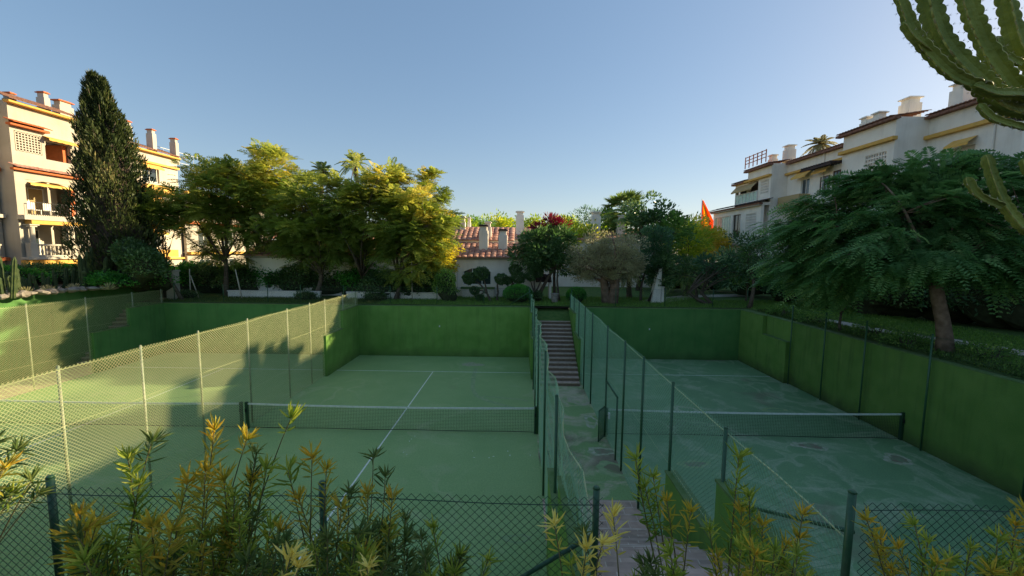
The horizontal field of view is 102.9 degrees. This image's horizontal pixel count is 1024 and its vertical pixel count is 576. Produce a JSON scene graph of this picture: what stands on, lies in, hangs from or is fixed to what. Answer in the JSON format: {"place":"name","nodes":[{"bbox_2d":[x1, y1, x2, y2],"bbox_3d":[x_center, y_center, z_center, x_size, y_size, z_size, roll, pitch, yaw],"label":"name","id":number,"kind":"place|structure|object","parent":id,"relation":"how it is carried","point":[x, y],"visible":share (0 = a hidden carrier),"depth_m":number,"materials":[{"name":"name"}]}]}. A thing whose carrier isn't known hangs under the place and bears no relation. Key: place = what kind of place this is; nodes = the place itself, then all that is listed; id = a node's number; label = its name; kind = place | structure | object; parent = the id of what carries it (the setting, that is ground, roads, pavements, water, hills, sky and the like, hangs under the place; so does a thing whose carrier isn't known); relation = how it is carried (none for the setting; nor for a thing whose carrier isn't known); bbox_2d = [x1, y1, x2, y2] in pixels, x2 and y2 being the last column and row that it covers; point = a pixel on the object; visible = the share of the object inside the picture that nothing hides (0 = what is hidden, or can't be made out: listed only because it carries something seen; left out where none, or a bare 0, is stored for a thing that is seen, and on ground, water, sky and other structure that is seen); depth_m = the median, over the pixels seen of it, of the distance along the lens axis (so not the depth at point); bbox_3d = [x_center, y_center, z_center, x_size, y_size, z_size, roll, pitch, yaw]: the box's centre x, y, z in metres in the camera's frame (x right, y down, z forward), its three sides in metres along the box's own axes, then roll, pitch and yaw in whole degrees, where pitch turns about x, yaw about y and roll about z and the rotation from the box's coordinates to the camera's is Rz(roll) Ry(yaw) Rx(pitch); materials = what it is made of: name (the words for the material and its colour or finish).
{"place":"outdoors","nodes":[
{"label":"outdoors","id":0,"kind":"place"},
{"bbox_2d":[0,366,92,399],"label":"path","id":1,"kind":"structure","parent":0,"point":[37,384],"depth_m":18.97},
{"bbox_2d":[0,289,162,398],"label":"chain link fence","id":2,"kind":"object","parent":1,"relation":"on","point":[36,321],"visible":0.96,"depth_m":18.61,"materials":[{"name":"green metal"}]},
{"bbox_2d":[89,303,166,372],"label":"stepped wall","id":3,"kind":"structure","parent":1,"relation":"on","point":[146,326],"depth_m":22.20,"materials":[{"name":"green paint"}]},
{"bbox_2d":[0,352,322,575],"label":"court floor","id":4,"kind":"structure","parent":0,"point":[198,450],"depth_m":14.71,"materials":[{"name":"concrete"}]},
{"bbox_2d":[0,400,243,428],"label":"tennis net","id":5,"kind":"object","parent":4,"relation":"on","point":[164,405],"visible":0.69,"depth_m":14.28,"materials":[{"name":"black"}]},
{"bbox_2d":[16,355,546,575],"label":"court floor","id":6,"kind":"structure","parent":0,"point":[433,464],"depth_m":12.42,"materials":[{"name":"concrete"}]},
{"bbox_2d":[0,291,357,575],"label":"chain link fence","id":7,"kind":"object","parent":6,"relation":"on","point":[62,415],"visible":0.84,"depth_m":10.74,"materials":[{"name":"green metal"}]},
{"bbox_2d":[321,305,359,375],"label":"stepped wall","id":8,"kind":"structure","parent":6,"relation":"on","point":[341,345],"depth_m":21.90,"materials":[{"name":"green paint"}]},
{"bbox_2d":[244,401,536,433],"bbox_3d":[-4.202,4.481,14.085,10.110,0.960,0.130,1,5,1],"label":"tennis net","id":9,"kind":"object","parent":6,"relation":"on","point":[247,410],"visible":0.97,"depth_m":14.10,"materials":[{"name":"black"}]},
{"bbox_2d":[357,304,529,356],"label":"court wall","id":10,"kind":"structure","parent":6,"relation":"on","point":[460,331],"depth_m":23.96,"materials":[{"name":"green paint"}]},
{"bbox_2d":[145,286,741,307],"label":"lawn","id":11,"kind":"structure","parent":0,"point":[564,290],"depth_m":26.11,"materials":[{"name":"green plant"}]},
{"bbox_2d":[128,187,192,299],"bbox_3d":[-21.741,-2.530,24.777,4.144,7.049,3.701,1,5,1],"label":"feather tree","id":12,"kind":"object","parent":11,"relation":"on","point":[157,209],"visible":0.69,"depth_m":24.56,"materials":[{"name":"green plant"}]},
{"bbox_2d":[152,152,272,295],"bbox_3d":[-19.532,-3.935,26.779,7.792,9.432,6.273,-1,6,-18],"label":"feather tree","id":13,"kind":"object","parent":11,"relation":"on","point":[216,225],"visible":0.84,"depth_m":26.14,"materials":[{"name":"green plant"}]},
{"bbox_2d":[208,262,259,289],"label":"hedge shrub","id":14,"kind":"object","parent":11,"relation":"on","point":[245,277],"visible":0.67,"depth_m":28.05,"materials":[{"name":"green plant"}]},
{"bbox_2d":[195,138,321,251],"bbox_3d":[-16.893,-4.660,27.941,7.853,10.687,6.692,1,5,1],"label":"feather tree","id":15,"kind":"object","parent":11,"relation":"on","point":[277,156],"visible":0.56,"depth_m":26.34,"materials":[{"name":"green plant"}]},
{"bbox_2d":[148,295,388,303],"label":"grass","id":16,"kind":"structure","parent":11,"relation":"on","point":[258,298],"depth_m":25.15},
{"bbox_2d":[227,290,321,297],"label":"wall","id":17,"kind":"structure","parent":11,"relation":"on","point":[257,293],"depth_m":26.77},
{"bbox_2d":[269,262,324,290],"bbox_3d":[-14.738,-0.635,28.422,5.090,2.402,2.472,1,5,1],"label":"hedge shrub","id":18,"kind":"object","parent":11,"relation":"on","point":[294,278],"visible":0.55,"depth_m":27.89,"materials":[{"name":"green plant"}]},
{"bbox_2d":[226,170,375,290],"bbox_3d":[-13.023,-3.397,26.648,8.486,8.588,7.291,1,5,1],"label":"feather tree","id":19,"kind":"object","parent":11,"relation":"on","point":[309,222],"visible":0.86,"depth_m":25.52,"materials":[{"name":"green plant"}]},
{"bbox_2d":[308,267,345,294],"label":"hedge shrub","id":20,"kind":"object","parent":11,"relation":"on","point":[331,284],"visible":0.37,"depth_m":28.11,"materials":[{"name":"green plant"}]},
{"bbox_2d":[150,283,529,304],"bbox_3d":[-10.394,0.366,24.415,22.952,1.071,0.069,1,5,1],"label":"chain link fence","id":21,"kind":"object","parent":11,"relation":"on","point":[173,284],"visible":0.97,"depth_m":24.38,"materials":[{"name":"green metal"}]},
{"bbox_2d":[330,262,384,294],"bbox_3d":[-10.633,-0.642,28.441,4.433,2.486,2.432,1,5,1],"label":"hedge shrub","id":22,"kind":"object","parent":11,"relation":"on","point":[350,279],"visible":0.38,"depth_m":27.88,"materials":[{"name":"green plant"}]},
{"bbox_2d":[307,149,418,290],"bbox_3d":[-9.639,-4.111,27.244,7.510,9.931,6.683,1,5,1],"label":"feather tree","id":23,"kind":"object","parent":11,"relation":"on","point":[378,180],"visible":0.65,"depth_m":25.72,"materials":[{"name":"green plant"}]},
{"bbox_2d":[354,269,405,294],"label":"hedge shrub","id":24,"kind":"object","parent":11,"relation":"on","point":[369,281],"visible":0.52,"depth_m":26.87,"materials":[{"name":"green plant"}]},
{"bbox_2d":[240,216,551,297],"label":"house","id":25,"kind":"structure","parent":11,"relation":"on","point":[486,244],"depth_m":28.25,"materials":[{"name":"white"}]},
{"bbox_2d":[386,270,436,295],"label":"hedge shrub","id":26,"kind":"object","parent":11,"relation":"on","point":[418,287],"visible":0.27,"depth_m":26.45,"materials":[{"name":"green plant"}]},
{"bbox_2d":[360,182,468,298],"bbox_3d":[-6.152,-2.799,26.151,7.158,7.583,5.354,1,5,1],"label":"feather tree","id":27,"kind":"object","parent":11,"relation":"on","point":[407,231],"visible":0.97,"depth_m":25.21,"materials":[{"name":"green plant"}]},
{"bbox_2d":[402,165,455,266],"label":"feather tree","id":28,"kind":"object","parent":11,"relation":"on","point":[431,173],"visible":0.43,"depth_m":27.54,"materials":[{"name":"green plant"}]},
{"bbox_2d":[418,209,465,274],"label":"golden tree","id":29,"kind":"object","parent":11,"relation":"on","point":[450,257],"visible":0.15,"depth_m":27.01,"materials":[{"name":"yellow plant"}]},
{"bbox_2d":[431,266,460,301],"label":"shrub","id":30,"kind":"object","parent":11,"relation":"on","point":[445,278],"visible":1,"depth_m":25.39,"materials":[{"name":"green plant"}]},
{"bbox_2d":[461,266,490,301],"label":"topiary tree","id":31,"kind":"object","parent":11,"relation":"on","point":[474,275],"visible":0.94,"depth_m":25.47,"materials":[{"name":"green plant"}]},
{"bbox_2d":[502,284,533,302],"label":"ball hedge","id":32,"kind":"object","parent":11,"relation":"on","point":[520,291],"visible":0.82,"depth_m":24.86,"materials":[{"name":"green plant"}]},
{"bbox_2d":[505,224,578,294],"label":"broadleaf tree","id":33,"kind":"object","parent":11,"relation":"on","point":[536,245],"visible":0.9,"depth_m":25.86,"materials":[{"name":"green plant"}]},
{"bbox_2d":[527,212,576,292],"bbox_3d":[2.667,-2.148,27.826,3.450,6.060,2.698,0,5,-10],"label":"flowering shrub","id":34,"kind":"object","parent":11,"relation":"on","point":[555,220],"visible":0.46,"depth_m":27.17,"materials":[{"name":"red plant"}]},
{"bbox_2d":[379,295,743,307],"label":"grass","id":35,"kind":"structure","parent":11,"relation":"on","point":[540,303],"depth_m":25.28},
{"bbox_2d":[546,229,577,300],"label":"broadleaf tree","id":36,"kind":"object","parent":11,"relation":"on","point":[564,272],"visible":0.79,"depth_m":25.69,"materials":[{"name":"green plant"}]},
{"bbox_2d":[561,214,609,253],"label":"distant tree","id":37,"kind":"object","parent":11,"relation":"on","point":[581,231],"visible":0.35,"depth_m":36.83,"materials":[{"name":"green plant"}]},
{"bbox_2d":[515,211,659,286],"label":"house","id":38,"kind":"structure","parent":11,"relation":"on","point":[565,281],"depth_m":37.04,"materials":[{"name":"white"}]},
{"bbox_2d":[565,228,650,303],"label":"olive tree","id":39,"kind":"object","parent":11,"relation":"on","point":[603,271],"visible":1,"depth_m":24.77,"materials":[{"name":"green plant"}]},
{"bbox_2d":[600,189,645,240],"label":"broadleaf tree","id":40,"kind":"object","parent":11,"relation":"on","point":[617,200],"visible":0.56,"depth_m":38.19,"materials":[{"name":"green plant"}]},
{"bbox_2d":[618,189,689,290],"bbox_3d":[11.334,-3.873,33.660,5.591,8.592,4.906,1,5,1],"label":"broadleaf tree","id":41,"kind":"object","parent":11,"relation":"on","point":[642,218],"visible":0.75,"depth_m":32.96,"materials":[{"name":"green plant"}]},
{"bbox_2d":[636,224,680,299],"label":"broadleaf tree","id":42,"kind":"object","parent":11,"relation":"on","point":[656,236],"visible":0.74,"depth_m":25.93,"materials":[{"name":"green plant"}]},
{"bbox_2d":[644,244,681,301],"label":"broadleaf tree","id":43,"kind":"object","parent":11,"relation":"on","point":[667,258],"visible":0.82,"depth_m":25.56,"materials":[{"name":"green plant"}]},
{"bbox_2d":[647,209,700,290],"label":"broadleaf tree","id":44,"kind":"object","parent":11,"relation":"on","point":[683,231],"visible":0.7,"depth_m":32.00,"materials":[{"name":"green plant"}]},
{"bbox_2d":[663,260,710,296],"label":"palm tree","id":45,"kind":"object","parent":11,"relation":"on","point":[684,286],"visible":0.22,"depth_m":29.34,"materials":[{"name":"green plant"}]},
{"bbox_2d":[669,250,722,296],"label":"frangipani tree","id":46,"kind":"object","parent":11,"relation":"on","point":[686,262],"visible":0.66,"depth_m":26.35,"materials":[{"name":"green plant"}]},
{"bbox_2d":[687,247,759,304],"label":"frangipani tree","id":47,"kind":"object","parent":11,"relation":"on","point":[714,283],"visible":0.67,"depth_m":25.24,"materials":[{"name":"green plant"}]},
{"bbox_2d":[5,253,1010,376],"bbox_3d":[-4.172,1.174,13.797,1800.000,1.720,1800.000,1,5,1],"label":"ground","id":48,"kind":"structure","parent":0,"point":[61,284],"depth_m":24.58,"materials":[{"name":"soil"}]},
{"bbox_2d":[0,257,19,298],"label":"column cactus","id":49,"kind":"object","parent":48,"relation":"on","point":[14,281],"depth_m":17.99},
{"bbox_2d":[0,428,56,541],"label":"leafy shrub","id":50,"kind":"object","parent":48,"relation":"on","point":[11,491],"visible":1,"depth_m":2.04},
{"bbox_2d":[3,264,57,285],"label":"hedge shrub","id":51,"kind":"object","parent":48,"relation":"on","point":[25,272],"visible":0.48,"depth_m":22.91,"materials":[{"name":"green plant"}]},
{"bbox_2d":[17,261,71,282],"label":"hedge shrub","id":52,"kind":"object","parent":48,"relation":"on","point":[40,265],"visible":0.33,"depth_m":24.50,"materials":[{"name":"green plant"}]},
{"bbox_2d":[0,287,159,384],"bbox_3d":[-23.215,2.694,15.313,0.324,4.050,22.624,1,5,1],"label":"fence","id":53,"kind":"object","parent":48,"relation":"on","point":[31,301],"depth_m":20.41,"materials":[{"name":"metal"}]},
{"bbox_2d":[79,268,139,288],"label":"hedge shrub","id":54,"kind":"object","parent":48,"relation":"on","point":[115,278],"visible":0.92,"depth_m":21.98,"materials":[{"name":"green plant"}]},
{"bbox_2d":[55,69,175,287],"bbox_3d":[-22.802,-6.175,23.447,5.065,12.341,4.922,1,5,1],"label":"cypress tree","id":55,"kind":"object","parent":48,"relation":"on","point":[105,163],"visible":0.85,"depth_m":22.61,"materials":[{"name":"green plant"}]},
{"bbox_2d":[44,425,198,575],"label":"leafy shrub","id":56,"kind":"object","parent":48,"relation":"on","point":[82,560],"visible":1,"depth_m":1.84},
{"bbox_2d":[0,91,263,265],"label":"apartment building","id":57,"kind":"structure","parent":48,"relation":"on","point":[37,144],"depth_m":27.87,"materials":[{"name":"paint"}]},
{"bbox_2d":[25,187,45,214],"bbox_3d":[-33.671,-6.047,28.416,0.060,1.900,1.900,1,5,1],"label":"window","id":58,"kind":"structure","parent":57,"relation":"in","point":[34,195],"depth_m":28.86,"materials":[{"name":"brown"}]},
{"bbox_2d":[107,236,171,287],"bbox_3d":[-20.790,-1.460,22.871,2.763,2.964,2.302,1,5,1],"label":"shrub","id":59,"kind":"object","parent":48,"relation":"on","point":[141,263],"visible":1,"depth_m":22.45,"materials":[{"name":"green plant"}]},
{"bbox_2d":[130,256,184,291],"bbox_3d":[-22.211,-0.905,25.046,3.423,2.214,2.647,1,5,1],"label":"shrub","id":60,"kind":"object","parent":48,"relation":"on","point":[154,285],"visible":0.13,"depth_m":24.64,"materials":[{"name":"green plant"}]},
{"bbox_2d":[181,260,228,292],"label":"hedge shrub","id":61,"kind":"object","parent":48,"relation":"on","point":[206,273],"visible":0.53,"depth_m":28.45,"materials":[{"name":"green plant"}]},
{"bbox_2d":[155,401,308,575],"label":"leafy shrub","id":62,"kind":"object","parent":48,"relation":"on","point":[229,545],"visible":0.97,"depth_m":1.95,"materials":[{"name":"plant"}]},
{"bbox_2d":[125,302,356,354],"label":"court wall","id":63,"kind":"structure","parent":48,"relation":"on","point":[187,319],"depth_m":24.17,"materials":[{"name":"green paint"}]},
{"bbox_2d":[273,537,377,575],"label":"leafy shrub","id":64,"kind":"object","parent":48,"relation":"on","point":[293,553],"visible":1,"depth_m":1.52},
{"bbox_2d":[265,439,424,575],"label":"leafy shrub","id":65,"kind":"object","parent":48,"relation":"on","point":[387,558],"visible":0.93,"depth_m":1.95,"materials":[{"name":"plant"}]},
{"bbox_2d":[394,507,503,575],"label":"leafy shrub","id":66,"kind":"object","parent":48,"relation":"on","point":[450,568],"visible":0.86,"depth_m":2.03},
{"bbox_2d":[537,498,629,575],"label":"leafy shrub","id":67,"kind":"object","parent":48,"relation":"on","point":[616,509],"visible":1,"depth_m":1.70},
{"bbox_2d":[623,442,727,575],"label":"leafy shrub","id":68,"kind":"object","parent":48,"relation":"on","point":[646,568],"visible":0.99,"depth_m":1.86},
{"bbox_2d":[662,216,718,288],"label":"distant tree","id":69,"kind":"object","parent":48,"relation":"on","point":[694,251],"visible":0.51,"depth_m":34.89,"materials":[{"name":"green plant"}]},
{"bbox_2d":[676,213,723,258],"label":"distant tree","id":70,"kind":"object","parent":48,"relation":"on","point":[716,233],"visible":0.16,"depth_m":38.53,"materials":[{"name":"green plant"}]},
{"bbox_2d":[706,440,819,575],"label":"leafy shrub","id":71,"kind":"object","parent":48,"relation":"on","point":[756,553],"visible":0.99,"depth_m":1.86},
{"bbox_2d":[708,84,1023,266],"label":"apartment building","id":72,"kind":"structure","parent":48,"relation":"on","point":[761,191],"depth_m":27.27,"materials":[{"name":"white"}]},
{"bbox_2d":[740,146,1023,353],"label":"jacaranda tree","id":73,"kind":"object","parent":48,"relation":"on","point":[836,255],"visible":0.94,"depth_m":13.58,"materials":[{"name":"green plant"}]},
{"bbox_2d":[745,309,1023,498],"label":"court wall","id":74,"kind":"structure","parent":48,"relation":"on","point":[778,327],"depth_m":13.06,"materials":[{"name":"paint"}]},
{"bbox_2d":[853,507,967,575],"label":"leafy shrub","id":75,"kind":"object","parent":48,"relation":"on","point":[951,560],"visible":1,"depth_m":1.88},
{"bbox_2d":[911,281,979,322],"bbox_3d":[21.127,-0.052,19.481,5.130,3.542,3.557,1,5,1],"label":"hedge shrub","id":76,"kind":"object","parent":48,"relation":"on","point":[957,315],"visible":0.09,"depth_m":18.96,"materials":[{"name":"teal plant"}]},
{"bbox_2d":[892,0,1023,234],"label":"candelabra cactus","id":77,"kind":"object","parent":48,"relation":"on","point":[992,81],"visible":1,"depth_m":1.65,"materials":[{"name":"plant"}]},
{"bbox_2d":[946,282,1014,328],"bbox_3d":[21.900,-0.138,18.290,5.750,3.948,2.920,1,5,1],"label":"hedge shrub","id":78,"kind":"object","parent":48,"relation":"on","point":[983,318],"visible":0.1,"depth_m":18.00,"materials":[{"name":"green plant"}]},
{"bbox_2d":[951,494,1023,575],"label":"leafy shrub","id":79,"kind":"object","parent":48,"relation":"on","point":[995,566],"visible":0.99,"depth_m":1.81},
{"bbox_3d":[-11.318,4.352,4.036,23.964,3.050,0.284,1,5,1],"label":"court wall","id":80,"kind":"object","parent":48,"relation":"on","visible":0},
{"bbox_2d":[0,474,603,575],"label":"chain link fence","id":81,"kind":"object","parent":80,"relation":"on","point":[53,512],"visible":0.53,"depth_m":3.64,"materials":[{"name":"green metal"}]},
{"bbox_3d":[8.003,4.560,3.679,9.994,3.050,0.284,1,5,1],"label":"court wall","id":82,"kind":"object","parent":48,"relation":"on","visible":0},
{"bbox_2d":[840,489,1023,575],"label":"chain link fence","id":83,"kind":"object","parent":82,"relation":"on","point":[848,532],"visible":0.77,"depth_m":3.54,"materials":[{"name":"green metal"}]},
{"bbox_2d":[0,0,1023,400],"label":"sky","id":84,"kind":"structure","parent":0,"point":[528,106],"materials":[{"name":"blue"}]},
{"bbox_2d":[535,304,570,321],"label":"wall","id":85,"kind":"structure","parent":0,"point":[552,314],"depth_m":23.57,"materials":[{"name":"green paint"}]},
{"bbox_2d":[532,379,582,386],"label":"path","id":86,"kind":"structure","parent":0,"point":[564,386],"depth_m":18.96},
{"bbox_2d":[536,321,579,385],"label":"staircase","id":87,"kind":"structure","parent":86,"relation":"on","point":[557,336],"depth_m":20.84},
{"bbox_2d":[532,386,634,499],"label":"path","id":88,"kind":"structure","parent":0,"point":[581,437],"depth_m":13.16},
{"bbox_2d":[530,293,591,575],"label":"chain link fence","id":89,"kind":"object","parent":88,"relation":"on","point":[542,431],"visible":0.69,"depth_m":8.77,"materials":[{"name":"green metal"}]},
{"bbox_2d":[542,499,647,544],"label":"path","id":90,"kind":"structure","parent":0,"point":[627,511],"depth_m":9.77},
{"bbox_2d":[546,468,590,575],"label":"stepped wall","id":91,"kind":"structure","parent":90,"relation":"on","point":[560,493],"depth_m":5.61,"materials":[{"name":"green paint"}]},
{"bbox_2d":[588,527,769,575],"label":"paved path","id":92,"kind":"structure","parent":0,"point":[633,540],"depth_m":5.55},
{"bbox_2d":[580,358,1023,575],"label":"court floor","id":93,"kind":"structure","parent":0,"point":[824,482],"depth_m":12.07,"materials":[{"name":"concrete"}]},
{"bbox_2d":[569,307,582,379],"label":"stepped wall","id":94,"kind":"structure","parent":93,"relation":"on","point":[577,342],"depth_m":20.80,"materials":[{"name":"green paint"}]},
{"bbox_2d":[573,307,740,359],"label":"court wall","id":95,"kind":"structure","parent":93,"relation":"on","point":[693,333],"depth_m":23.71,"materials":[{"name":"green paint"}]},
{"bbox_2d":[570,293,843,575],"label":"chain link fence","id":96,"kind":"object","parent":93,"relation":"on","point":[671,410],"visible":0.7,"depth_m":9.08,"materials":[{"name":"green metal"}]},
{"bbox_2d":[598,380,617,459],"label":"gate","id":97,"kind":"structure","parent":96,"relation":"attached to","point":[602,415],"depth_m":13.35,"materials":[{"name":"green"}]},
{"bbox_2d":[663,470,819,575],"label":"stepped wall","id":98,"kind":"structure","parent":93,"relation":"on","point":[679,493],"depth_m":5.95,"materials":[{"name":"green paint"}]},
{"bbox_2d":[605,407,904,439],"bbox_3d":[8.195,4.614,13.856,10.010,0.960,0.130,1,5,1],"label":"tennis net","id":99,"kind":"object","parent":93,"relation":"on","point":[900,432],"visible":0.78,"depth_m":13.85,"materials":[{"name":"black"}]},
{"bbox_2d":[738,309,789,382],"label":"stepped wall","id":100,"kind":"structure","parent":93,"relation":"on","point":[761,350],"depth_m":21.49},
{"bbox_2d":[787,306,1023,501],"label":"chain link fence","id":101,"kind":"object","parent":93,"relation":"on","point":[926,391],"visible":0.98,"depth_m":13.29,"materials":[{"name":"green metal"}]},
{"bbox_2d":[675,286,1023,379],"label":"lawn","id":102,"kind":"structure","parent":0,"point":[971,325],"depth_m":18.13,"materials":[{"name":"green plant"}]},
{"bbox_2d":[715,226,786,309],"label":"broadleaf tree","id":103,"kind":"object","parent":102,"relation":"on","point":[750,248],"visible":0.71,"depth_m":23.53,"materials":[{"name":"green plant"}]},
{"bbox_2d":[846,316,901,334],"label":"ground plant","id":104,"kind":"object","parent":102,"relation":"on","point":[871,326],"visible":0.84,"depth_m":16.36,"materials":[{"name":"green plant"}]},
{"bbox_2d":[756,308,1023,378],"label":"ground cover","id":105,"kind":"object","parent":102,"relation":"on","point":[994,366],"visible":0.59,"depth_m":13.26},
{"bbox_2d":[855,283,930,317],"bbox_3d":[20.018,-0.040,20.447,4.983,3.320,3.720,1,5,1],"label":"hedge shrub","id":106,"kind":"object","parent":102,"relation":"on","point":[905,306],"visible":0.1,"depth_m":19.93,"materials":[{"name":"green plant"}]},
{"bbox_2d":[872,327,934,346],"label":"ground plant","id":107,"kind":"object","parent":102,"relation":"on","point":[904,334],"visible":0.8,"depth_m":14.44,"materials":[{"name":"green plant"}]},
{"bbox_2d":[954,336,1023,360],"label":"ground plant","id":108,"kind":"object","parent":102,"relation":"on","point":[994,347],"visible":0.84,"depth_m":12.71,"materials":[{"name":"green plant"}]},
{"bbox_2d":[969,284,1023,329],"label":"hedge shrub","id":109,"kind":"object","parent":102,"relation":"on","point":[1014,318],"visible":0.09,"depth_m":17.23,"materials":[{"name":"teal plant"}]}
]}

